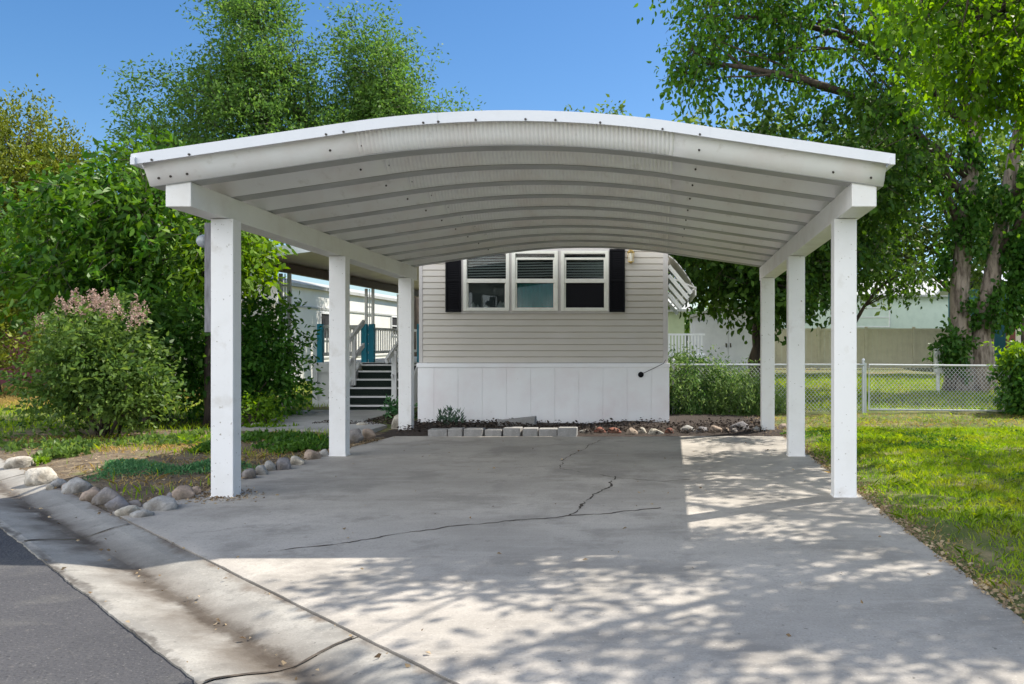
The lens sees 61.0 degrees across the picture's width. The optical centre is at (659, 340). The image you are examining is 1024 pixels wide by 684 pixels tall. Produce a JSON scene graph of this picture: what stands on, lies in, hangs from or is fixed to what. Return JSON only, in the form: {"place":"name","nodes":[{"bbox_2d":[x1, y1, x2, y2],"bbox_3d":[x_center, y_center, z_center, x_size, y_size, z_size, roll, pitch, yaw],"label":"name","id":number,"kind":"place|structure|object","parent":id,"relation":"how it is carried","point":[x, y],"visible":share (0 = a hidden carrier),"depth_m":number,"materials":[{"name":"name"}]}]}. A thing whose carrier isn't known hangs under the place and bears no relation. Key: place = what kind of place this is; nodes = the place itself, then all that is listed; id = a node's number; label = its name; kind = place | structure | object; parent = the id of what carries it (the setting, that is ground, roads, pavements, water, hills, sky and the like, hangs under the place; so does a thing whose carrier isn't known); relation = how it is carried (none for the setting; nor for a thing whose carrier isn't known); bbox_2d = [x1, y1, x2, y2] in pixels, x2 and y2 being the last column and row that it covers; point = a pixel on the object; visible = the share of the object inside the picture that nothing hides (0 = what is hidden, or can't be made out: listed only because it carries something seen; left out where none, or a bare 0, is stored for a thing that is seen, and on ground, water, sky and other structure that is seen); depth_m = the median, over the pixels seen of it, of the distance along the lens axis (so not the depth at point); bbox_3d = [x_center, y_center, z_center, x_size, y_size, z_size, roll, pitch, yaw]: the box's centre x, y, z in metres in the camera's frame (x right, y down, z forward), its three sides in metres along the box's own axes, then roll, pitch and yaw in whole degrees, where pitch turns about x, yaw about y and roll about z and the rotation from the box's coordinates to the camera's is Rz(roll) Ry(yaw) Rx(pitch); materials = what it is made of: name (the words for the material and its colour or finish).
{"place":"outdoors","nodes":[
{"label":"outdoors","id":0,"kind":"place"},
{"bbox_2d":[0,528,223,683],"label":"road","id":1,"kind":"structure","parent":0,"point":[56,628],"depth_m":4.09,"materials":[{"name":"grey asphalt"}]},
{"bbox_2d":[0,458,450,683],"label":"gutter","id":2,"kind":"object","parent":1,"relation":"on","point":[172,623],"visible":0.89,"depth_m":4.59,"materials":[{"name":"concrete"}]},
{"bbox_2d":[169,275,396,383],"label":"neighbour house","id":3,"kind":"structure","parent":0,"point":[315,296],"depth_m":31.23,"materials":[{"name":"white"}]},
{"bbox_2d":[319,312,328,339],"bbox_3d":[-12.374,-0.550,31.700,0.048,1.040,1.540,0,0,0],"label":"window","id":4,"kind":"structure","parent":3,"relation":"in","point":[323,316],"depth_m":31.38,"materials":[{"name":"white paint"}]},
{"bbox_2d":[391,316,396,335],"bbox_3d":[-12.374,-0.700,39.900,0.048,0.940,1.540,0,0,0],"label":"window","id":5,"kind":"structure","parent":3,"relation":"in","point":[393,318],"depth_m":39.56,"materials":[{"name":"white paint"}]},
{"bbox_2d":[241,410,391,433],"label":"path","id":6,"kind":"structure","parent":0,"point":[306,420],"depth_m":13.99,"materials":[{"name":"concrete"}]},
{"bbox_2d":[0,348,998,416],"bbox_3d":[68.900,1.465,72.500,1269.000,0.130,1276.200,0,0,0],"label":"ground","id":7,"kind":"structure","parent":0,"point":[816,371],"depth_m":37.78,"materials":[{"name":"green plant"}]},
{"bbox_2d":[0,310,72,384],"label":"bush","id":8,"kind":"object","parent":7,"relation":"on","point":[2,381],"depth_m":27.00,"materials":[{"name":"green plant"}]},
{"bbox_2d":[0,73,108,395],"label":"deciduous tree","id":9,"kind":"object","parent":7,"relation":"on","point":[12,154],"visible":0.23,"depth_m":20.05,"materials":[{"name":"green plant"}]},
{"bbox_2d":[0,385,199,408],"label":"dry grass","id":10,"kind":"structure","parent":7,"relation":"on","point":[3,400],"depth_m":19.29,"materials":[{"name":"plant"}]},
{"bbox_2d":[0,119,261,421],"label":"cherry tree","id":11,"kind":"object","parent":7,"relation":"on","point":[85,248],"visible":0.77,"depth_m":13.47,"materials":[{"name":"green plant"}]},
{"bbox_2d":[0,211,283,344],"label":"shade tree","id":12,"kind":"object","parent":7,"relation":"on","point":[178,285],"depth_m":23.60,"materials":[{"name":"green plant"}]},
{"bbox_2d":[0,381,328,501],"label":"grass","id":13,"kind":"structure","parent":7,"relation":"on","point":[99,448],"depth_m":12.96,"materials":[{"name":"green plant"}]},
{"bbox_2d":[0,425,385,513],"bbox_3d":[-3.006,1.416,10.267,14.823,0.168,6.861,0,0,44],"label":"garden bed","id":14,"kind":"object","parent":7,"relation":"on","point":[60,463],"visible":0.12,"depth_m":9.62,"materials":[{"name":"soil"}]},
{"bbox_2d":[3,456,34,468],"bbox_3d":[-7.149,1.363,9.483,0.269,0.161,0.285,0,0,31],"label":"rock","id":15,"kind":"object","parent":14,"relation":"on","point":[19,462],"visible":0.91,"depth_m":9.40,"materials":[{"name":"stone"}]},
{"bbox_2d":[24,467,59,485],"bbox_3d":[-6.131,1.366,8.418,0.272,0.241,0.252,0,0,32],"label":"rock","id":16,"kind":"object","parent":14,"relation":"on","point":[39,476],"visible":0.82,"depth_m":8.35,"materials":[{"name":"stone"}]},
{"bbox_2d":[51,479,66,488],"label":"rock","id":17,"kind":"object","parent":14,"relation":"on","point":[58,483],"visible":0.62,"depth_m":8.12,"materials":[{"name":"stone"}]},
{"bbox_2d":[61,477,92,493],"bbox_3d":[-5.425,1.356,7.902,0.196,0.182,0.232,0,0,42],"label":"rock","id":18,"kind":"object","parent":14,"relation":"on","point":[75,485],"visible":0.73,"depth_m":7.86,"materials":[{"name":"stone"}]},
{"bbox_2d":[79,488,100,501],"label":"rock","id":19,"kind":"object","parent":14,"relation":"on","point":[89,495],"visible":0.52,"depth_m":7.45,"materials":[{"name":"stone"}]},
{"bbox_2d":[0,288,191,439],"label":"lilac shrub","id":20,"kind":"object","parent":14,"relation":"on","point":[91,373],"visible":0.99,"depth_m":11.72,"materials":[{"name":"green plant"}]},
{"bbox_2d":[91,487,120,505],"bbox_3d":[-4.752,1.367,7.341,0.283,0.218,0.214,0,0,9],"label":"rock","id":21,"kind":"object","parent":14,"relation":"on","point":[104,495],"visible":0.66,"depth_m":7.27,"materials":[{"name":"stone"}]},
{"bbox_2d":[105,495,129,511],"bbox_3d":[-4.491,1.365,7.052,0.184,0.165,0.135,0,0,2],"label":"rock","id":22,"kind":"object","parent":14,"relation":"on","point":[116,503],"visible":0.69,"depth_m":7.01,"materials":[{"name":"stone"}]},
{"bbox_2d":[0,420,298,465],"bbox_3d":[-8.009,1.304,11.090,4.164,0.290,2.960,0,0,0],"label":"ground cover","id":23,"kind":"object","parent":14,"relation":"on","point":[63,448],"visible":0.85,"depth_m":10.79,"materials":[{"name":"green plant"}]},
{"bbox_2d":[82,457,259,482],"bbox_3d":[-5.159,1.336,9.099,1.589,0.205,1.424,0,0,-25],"label":"ground cover","id":24,"kind":"object","parent":14,"relation":"on","point":[132,464],"visible":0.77,"depth_m":8.79,"materials":[{"name":"green plant"}]},
{"bbox_2d":[242,468,255,478],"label":"rock","id":25,"kind":"object","parent":14,"relation":"on","point":[249,473],"visible":0.74,"depth_m":8.63,"materials":[{"name":"stone"}]},
{"bbox_2d":[188,428,328,453],"bbox_3d":[-5.087,1.311,11.192,1.778,0.233,1.785,0,0,0],"label":"ground cover","id":26,"kind":"object","parent":14,"relation":"on","point":[291,441],"visible":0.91,"depth_m":10.96,"materials":[{"name":"green plant"}]},
{"bbox_2d":[241,390,288,424],"bbox_3d":[-6.526,1.203,13.597,0.959,0.831,0.927,0,0,-40],"label":"bush","id":27,"kind":"object","parent":14,"relation":"on","point":[256,414],"visible":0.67,"depth_m":13.53,"materials":[{"name":"green plant"}]},
{"bbox_2d":[350,428,363,443],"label":"rock","id":28,"kind":"object","parent":14,"relation":"on","point":[356,435],"visible":0.66,"depth_m":11.57,"materials":[{"name":"stone"}]},
{"bbox_2d":[362,429,375,438],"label":"rock","id":29,"kind":"object","parent":14,"relation":"on","point":[368,434],"visible":0.83,"depth_m":12.02,"materials":[{"name":"stone"}]},
{"bbox_2d":[156,211,297,426],"bbox_3d":[-7.014,-0.403,13.900,2.115,3.915,2.047,0,0,0],"label":"cherry tree","id":30,"kind":"object","parent":7,"relation":"on","point":[254,252],"visible":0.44,"depth_m":13.70,"materials":[{"name":"green plant"}]},
{"bbox_2d":[94,0,399,244],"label":"elm tree","id":31,"kind":"object","parent":7,"relation":"on","point":[240,82],"visible":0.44,"depth_m":29.14,"materials":[{"name":"green plant"}]},
{"bbox_2d":[293,0,485,356],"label":"elm tree","id":32,"kind":"object","parent":7,"relation":"on","point":[373,91],"visible":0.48,"depth_m":30.84,"materials":[{"name":"green plant"}]},
{"bbox_2d":[313,409,786,437],"bbox_3d":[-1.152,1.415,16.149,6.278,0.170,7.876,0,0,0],"label":"mulch bed","id":33,"kind":"object","parent":7,"relation":"on","point":[672,418],"visible":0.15,"depth_m":13.20,"materials":[{"name":"brown wood"}]},
{"bbox_2d":[391,414,397,428],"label":"rock","id":34,"kind":"object","parent":33,"relation":"on","point":[394,424],"visible":0.41,"depth_m":13.22,"materials":[{"name":"stone"}]},
{"bbox_2d":[428,428,448,435],"bbox_3d":[-3.258,1.353,12.537,0.283,0.113,0.200,0,0,-1],"label":"paver","id":35,"kind":"object","parent":33,"relation":"on","point":[437,431],"visible":0.71,"depth_m":12.44,"materials":[{"name":"concrete"}]},
{"bbox_2d":[436,405,465,424],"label":"succulent","id":36,"kind":"object","parent":33,"relation":"on","point":[449,418],"visible":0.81,"depth_m":13.66,"materials":[{"name":"green plant"}]},
{"bbox_2d":[448,427,464,435],"bbox_3d":[-2.995,1.347,12.522,0.210,0.127,0.200,0,0,1],"label":"paver","id":37,"kind":"object","parent":33,"relation":"on","point":[454,431],"visible":0.76,"depth_m":12.42,"materials":[{"name":"concrete"}]},
{"bbox_2d":[464,428,485,436],"bbox_3d":[-2.729,1.347,12.521,0.276,0.126,0.200,0,0,4],"label":"paver","id":38,"kind":"object","parent":33,"relation":"on","point":[480,432],"visible":0.81,"depth_m":12.43,"materials":[{"name":"concrete"}]},
{"bbox_2d":[485,428,502,435],"bbox_3d":[-2.442,1.355,12.544,0.246,0.110,0.200,0,0,3],"label":"paver","id":39,"kind":"object","parent":33,"relation":"on","point":[493,431],"visible":0.71,"depth_m":12.45,"materials":[{"name":"concrete"}]},
{"bbox_2d":[503,427,522,435],"bbox_3d":[-2.168,1.341,12.543,0.254,0.137,0.200,0,0,3],"label":"paver","id":40,"kind":"object","parent":33,"relation":"on","point":[512,431],"visible":0.9,"depth_m":12.45,"materials":[{"name":"concrete"}]},
{"bbox_2d":[497,416,536,425],"bbox_3d":[-2.296,1.301,13.638,0.623,0.197,0.119,0,0,0],"label":"slab fragment","id":41,"kind":"object","parent":33,"relation":"on","point":[532,420],"visible":0.51,"depth_m":13.58,"materials":[{"name":"concrete"}]},
{"bbox_2d":[523,427,538,435],"bbox_3d":[-1.906,1.345,12.531,0.217,0.130,0.200,0,0,-4],"label":"paver","id":42,"kind":"object","parent":33,"relation":"on","point":[530,431],"visible":0.87,"depth_m":12.43,"materials":[{"name":"concrete"}]},
{"bbox_2d":[539,428,557,435],"bbox_3d":[-1.648,1.349,12.552,0.268,0.122,0.200,0,0,-4],"label":"paver","id":43,"kind":"object","parent":33,"relation":"on","point":[548,431],"visible":0.92,"depth_m":12.45,"materials":[{"name":"concrete"}]},
{"bbox_2d":[417,248,695,422],"bbox_3d":[-1.740,-0.797,20.276,4.780,4.395,12.289,0,0,0],"label":"mobile home","id":44,"kind":"object","parent":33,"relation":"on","point":[570,335],"visible":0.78,"depth_m":14.28,"materials":[{"name":"plastic"}]},
{"bbox_2d":[463,253,509,310],"bbox_3d":[-2.913,-1.010,14.335,0.772,1.009,0.170,0,0,0],"label":"window","id":45,"kind":"structure","parent":44,"relation":"in","point":[478,294],"depth_m":14.36,"materials":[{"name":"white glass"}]},
{"bbox_2d":[512,251,557,310],"bbox_3d":[-2.098,-1.010,14.329,0.774,1.009,0.158,0,0,0],"label":"window","id":46,"kind":"structure","parent":44,"relation":"in","point":[527,294],"depth_m":14.35,"materials":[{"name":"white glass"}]},
{"bbox_2d":[561,251,608,310],"bbox_3d":[-1.261,-1.010,14.310,0.802,1.009,0.120,0,0,0],"label":"window","id":47,"kind":"structure","parent":44,"relation":"in","point":[576,294],"depth_m":14.29,"materials":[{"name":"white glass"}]},
{"bbox_2d":[558,427,577,435],"bbox_3d":[-1.359,1.341,12.521,0.276,0.138,0.200,0,0,2],"label":"paver","id":48,"kind":"object","parent":33,"relation":"on","point":[567,431],"visible":0.88,"depth_m":12.42,"materials":[{"name":"concrete"}]},
{"bbox_2d":[625,428,637,434],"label":"rock","id":49,"kind":"object","parent":33,"relation":"on","point":[629,431],"visible":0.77,"depth_m":12.67,"materials":[{"name":"stone"}]},
{"bbox_2d":[648,429,663,434],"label":"rock","id":50,"kind":"object","parent":33,"relation":"on","point":[653,431],"visible":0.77,"depth_m":12.68,"materials":[{"name":"stone"}]},
{"bbox_2d":[709,425,721,432],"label":"rock","id":51,"kind":"object","parent":33,"relation":"on","point":[717,429],"visible":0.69,"depth_m":12.95,"materials":[{"name":"stone"}]},
{"bbox_2d":[729,421,748,429],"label":"rock","id":52,"kind":"object","parent":33,"relation":"on","point":[741,424],"visible":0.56,"depth_m":13.11,"materials":[{"name":"stone"}]},
{"bbox_2d":[564,93,709,124],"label":"background tree","id":53,"kind":"object","parent":7,"relation":"on","point":[621,107],"visible":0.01,"depth_m":45.20,"materials":[{"name":"green plant"}]},
{"bbox_2d":[668,296,690,352],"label":"green house","id":54,"kind":"structure","parent":7,"relation":"on","point":[675,324],"depth_m":42.00,"materials":[{"name":"green paint"}]},
{"bbox_2d":[668,333,705,369],"bbox_3d":[0.975,0.550,34.450,1.750,1.700,1.100,0,0,0],"label":"white railing","id":55,"kind":"object","parent":7,"relation":"on","point":[685,335],"visible":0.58,"depth_m":34.00,"materials":[{"name":"paint"}]},
{"bbox_2d":[668,291,779,352],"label":"wood","id":56,"kind":"object","parent":7,"relation":"on","point":[687,324],"visible":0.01,"depth_m":64.90,"materials":[{"name":"plant"}]},
{"bbox_2d":[668,342,786,416],"bbox_3d":[1.240,1.014,16.329,3.060,2.006,1.916,0,0,0],"label":"vinca hedge","id":57,"kind":"object","parent":7,"relation":"on","point":[711,403],"visible":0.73,"depth_m":15.96,"materials":[{"name":"green plant"}]},
{"bbox_2d":[668,100,932,322],"bbox_3d":[4.975,-4.373,36.294,12.829,11.879,8.376,0,0,0],"label":"background tree","id":58,"kind":"object","parent":7,"relation":"on","point":[690,119],"visible":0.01,"depth_m":34.98,"materials":[{"name":"green plant"}]},
{"bbox_2d":[668,78,950,387],"bbox_3d":[2.975,-2.440,20.539,8.818,8.073,5.850,0,0,0],"label":"mulberry tree","id":59,"kind":"object","parent":7,"relation":"on","point":[728,283],"visible":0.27,"depth_m":20.06,"materials":[{"name":"green plant"}]},
{"bbox_2d":[633,0,1023,393],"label":"maple tree","id":60,"kind":"object","parent":7,"relation":"on","point":[969,215],"visible":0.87,"depth_m":21.82,"materials":[{"name":"green plant"}]},
{"bbox_2d":[696,372,1002,412],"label":"grass","id":61,"kind":"structure","parent":7,"relation":"on","point":[890,391],"depth_m":21.32,"materials":[{"name":"green plant"}]},
{"bbox_2d":[775,327,948,368],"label":"privacy fence","id":62,"kind":"object","parent":7,"relation":"on","point":[894,345],"visible":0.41,"depth_m":41.99,"materials":[{"name":"beige plastic"}]},
{"bbox_2d":[780,278,949,363],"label":"mint house","id":63,"kind":"structure","parent":7,"relation":"on","point":[929,314],"depth_m":52.00,"materials":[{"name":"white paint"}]},
{"bbox_2d":[857,307,889,326],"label":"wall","id":64,"kind":"structure","parent":63,"relation":"in","point":[867,319],"depth_m":51.99,"materials":[{"name":"white paint"}]},
{"bbox_2d":[806,164,951,325],"bbox_3d":[5.902,-2.014,24.286,4.930,7.167,4.515,0,0,0],"label":"mulberry tree","id":65,"kind":"object","parent":7,"relation":"on","point":[889,291],"visible":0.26,"depth_m":23.82,"materials":[{"name":"green plant"}]},
{"bbox_2d":[820,87,1003,315],"bbox_3d":[9.227,-5.190,37.087,9.881,13.538,6.877,0,0,0],"label":"background tree","id":66,"kind":"object","parent":7,"relation":"on","point":[925,248],"visible":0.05,"depth_m":36.47,"materials":[{"name":"green plant"}]},
{"bbox_2d":[934,349,941,393],"bbox_3d":[7.350,0.800,22.435,0.220,1.200,0.230,0,0,0],"label":"post","id":67,"kind":"object","parent":7,"relation":"on","point":[937,352],"visible":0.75,"depth_m":22.40,"materials":[{"name":"white paint"}]},
{"bbox_2d":[922,314,982,391],"bbox_3d":[7.756,0.368,22.365,1.463,2.179,1.542,0,0,0],"label":"ivy clump","id":68,"kind":"object","parent":7,"relation":"on","point":[951,352],"visible":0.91,"depth_m":22.19,"materials":[{"name":"green plant"}]},
{"bbox_2d":[907,119,1023,347],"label":"background tree","id":69,"kind":"object","parent":7,"relation":"on","point":[999,172],"visible":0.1,"depth_m":35.65,"materials":[{"name":"green plant"}]},
{"bbox_2d":[0,390,1023,619],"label":"lawn","id":70,"kind":"structure","parent":0,"point":[987,554],"depth_m":8.18,"materials":[{"name":"plant"}]},
{"bbox_2d":[51,253,210,427],"bbox_3d":[-8.419,0.083,13.577,2.746,3.029,2.312,0,0,0],"label":"dogwood shrub","id":71,"kind":"object","parent":70,"relation":"on","point":[175,329],"visible":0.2,"depth_m":13.45,"materials":[{"name":"green plant"}]},
{"bbox_2d":[161,275,328,424],"bbox_3d":[-7.444,0.359,14.952,3.056,2.999,2.483,0,0,0],"label":"dogwood shrub","id":72,"kind":"object","parent":70,"relation":"on","point":[266,357],"visible":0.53,"depth_m":14.77,"materials":[{"name":"green plant"}]},
{"bbox_2d":[261,245,418,411],"bbox_3d":[-5.680,-0.295,20.360,3.220,3.390,11.280,0,0,0],"label":"patio cover","id":73,"kind":"object","parent":70,"relation":"on","point":[304,263],"visible":0.2,"depth_m":17.00,"materials":[{"name":"white metal"}]},
{"bbox_2d":[311,320,418,409],"bbox_3d":[-5.690,0.477,20.315,3.180,1.845,8.371,0,0,0],"label":"porch","id":74,"kind":"object","parent":70,"relation":"on","point":[373,381],"visible":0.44,"depth_m":17.66,"materials":[{"name":"white paint"}]},
{"bbox_2d":[377,394,417,418],"bbox_3d":[-4.576,1.283,14.886,0.760,0.865,0.650,0,0,33],"label":"fern tuft","id":75,"kind":"object","parent":70,"relation":"on","point":[394,408],"visible":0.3,"depth_m":14.80,"materials":[{"name":"green plant"}]},
{"bbox_2d":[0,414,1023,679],"bbox_3d":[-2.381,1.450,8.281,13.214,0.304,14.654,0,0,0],"label":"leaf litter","id":76,"kind":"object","parent":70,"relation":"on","point":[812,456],"visible":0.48,"depth_m":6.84,"materials":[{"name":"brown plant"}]},
{"bbox_2d":[671,358,864,413],"bbox_3d":[2.054,0.863,16.121,3.679,1.075,0.082,0,0,0],"label":"chain link fence","id":77,"kind":"object","parent":70,"relation":"on","point":[862,365],"visible":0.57,"depth_m":16.10,"materials":[{"name":"silver metal"}]},
{"bbox_2d":[865,363,1009,412],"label":"chain link gate","id":78,"kind":"structure","parent":77,"relation":"attached to","point":[923,409],"depth_m":16.10,"materials":[{"name":"silver metal"}]},
{"bbox_2d":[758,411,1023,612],"bbox_3d":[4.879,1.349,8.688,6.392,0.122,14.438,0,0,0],"label":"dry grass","id":79,"kind":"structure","parent":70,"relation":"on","point":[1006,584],"depth_m":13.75,"materials":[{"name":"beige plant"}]},
{"bbox_2d":[777,412,1023,608],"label":"grass","id":80,"kind":"structure","parent":70,"relation":"on","point":[938,469],"depth_m":8.87,"materials":[{"name":"green plant"}]},
{"bbox_2d":[780,429,1023,483],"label":"clover","id":81,"kind":"object","parent":70,"relation":"on","point":[908,434],"visible":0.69,"depth_m":11.64,"materials":[{"name":"green plant"}]},
{"bbox_2d":[848,0,1023,188],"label":"shade tree","id":82,"kind":"object","parent":70,"relation":"on","point":[966,45],"visible":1,"depth_m":11.34,"materials":[{"name":"green plant"}]},
{"bbox_2d":[981,334,1023,377],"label":"lime vine","id":83,"kind":"object","parent":70,"relation":"on","point":[1016,348],"visible":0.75,"depth_m":15.86,"materials":[{"name":"green plant"}]},
{"bbox_2d":[986,341,1023,416],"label":"ivy hedge","id":84,"kind":"object","parent":70,"relation":"on","point":[1012,388],"visible":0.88,"depth_m":15.77,"materials":[{"name":"green plant"}]},
{"bbox_2d":[112,436,1023,683],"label":"driveway","id":85,"kind":"structure","parent":0,"point":[647,603],"depth_m":5.32,"materials":[{"name":"concrete"}]},
{"bbox_2d":[115,505,139,517],"bbox_3d":[-4.289,1.381,6.853,0.162,0.122,0.141,0,0,13],"label":"rock","id":86,"kind":"object","parent":85,"relation":"on","point":[125,510],"visible":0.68,"depth_m":6.80,"materials":[{"name":"stone"}]},
{"bbox_2d":[128,500,141,506],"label":"rock","id":87,"kind":"object","parent":85,"relation":"on","point":[136,502],"visible":0.59,"depth_m":7.14,"materials":[{"name":"stone"}]},
{"bbox_2d":[129,509,154,517],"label":"rock","id":88,"kind":"object","parent":85,"relation":"on","point":[141,513],"visible":0.89,"depth_m":6.75,"materials":[{"name":"stone"}]},
{"bbox_2d":[143,495,177,510],"bbox_3d":[-4.135,1.374,7.112,0.266,0.160,0.278,0,0,-3],"label":"rock","id":89,"kind":"object","parent":85,"relation":"on","point":[162,503],"visible":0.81,"depth_m":7.01,"materials":[{"name":"stone"}]},
{"bbox_2d":[172,485,194,499],"bbox_3d":[-4.240,1.363,7.553,0.188,0.158,0.169,0,0,43],"label":"rock","id":90,"kind":"object","parent":85,"relation":"on","point":[183,492],"visible":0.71,"depth_m":7.51,"materials":[{"name":"stone"}]},
{"bbox_2d":[196,223,210,331],"bbox_3d":[-4.141,0.160,7.819,0.248,2.480,0.128,0,0,11],"label":"utility post","id":91,"kind":"object","parent":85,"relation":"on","point":[203,240],"visible":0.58,"depth_m":7.76,"materials":[{"name":"grey"}]},
{"bbox_2d":[255,465,267,474],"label":"rock","id":92,"kind":"object","parent":85,"relation":"on","point":[261,469],"visible":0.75,"depth_m":8.88,"materials":[{"name":"stone"}]},
{"bbox_2d":[264,460,275,470],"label":"rock","id":93,"kind":"object","parent":85,"relation":"on","point":[269,465],"visible":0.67,"depth_m":9.17,"materials":[{"name":"stone"}]},
{"bbox_2d":[275,457,290,469],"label":"rock","id":94,"kind":"object","parent":85,"relation":"on","point":[283,463],"visible":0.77,"depth_m":9.24,"materials":[{"name":"stone"}]},
{"bbox_2d":[290,456,304,464],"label":"rock","id":95,"kind":"object","parent":85,"relation":"on","point":[295,460],"visible":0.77,"depth_m":9.60,"materials":[{"name":"stone"}]},
{"bbox_2d":[304,449,320,459],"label":"rock","id":96,"kind":"object","parent":85,"relation":"on","point":[309,454],"visible":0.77,"depth_m":10.02,"materials":[{"name":"stone"}]},
{"bbox_2d":[319,449,328,456],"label":"rock","id":97,"kind":"object","parent":85,"relation":"on","point":[324,453],"visible":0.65,"depth_m":10.27,"materials":[{"name":"stone"}]},
{"bbox_2d":[130,110,894,497],"bbox_3d":[-1.180,-0.220,10.205,6.140,3.280,6.809,0,0,0],"label":"carport","id":98,"kind":"object","parent":85,"relation":"on","point":[400,198],"visible":0.98,"depth_m":7.75,"materials":[{"name":"white paint"}]},
{"bbox_2d":[687,304,752,370],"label":"shed","id":99,"kind":"structure","parent":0,"point":[734,347],"depth_m":39.95,"materials":[{"name":"grey"}]},
{"bbox_2d":[694,322,727,366],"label":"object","id":100,"kind":"structure","parent":99,"relation":"in","point":[714,335],"depth_m":39.95,"materials":[{"name":"grey"}]},
{"bbox_2d":[728,322,751,368],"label":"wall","id":101,"kind":"structure","parent":99,"relation":"in","point":[738,351],"depth_m":39.95,"materials":[{"name":"grey"}]},
{"bbox_2d":[936,269,1022,368],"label":"teal house","id":102,"kind":"structure","parent":0,"point":[1000,342],"depth_m":39.06,"materials":[{"name":"white metal"}]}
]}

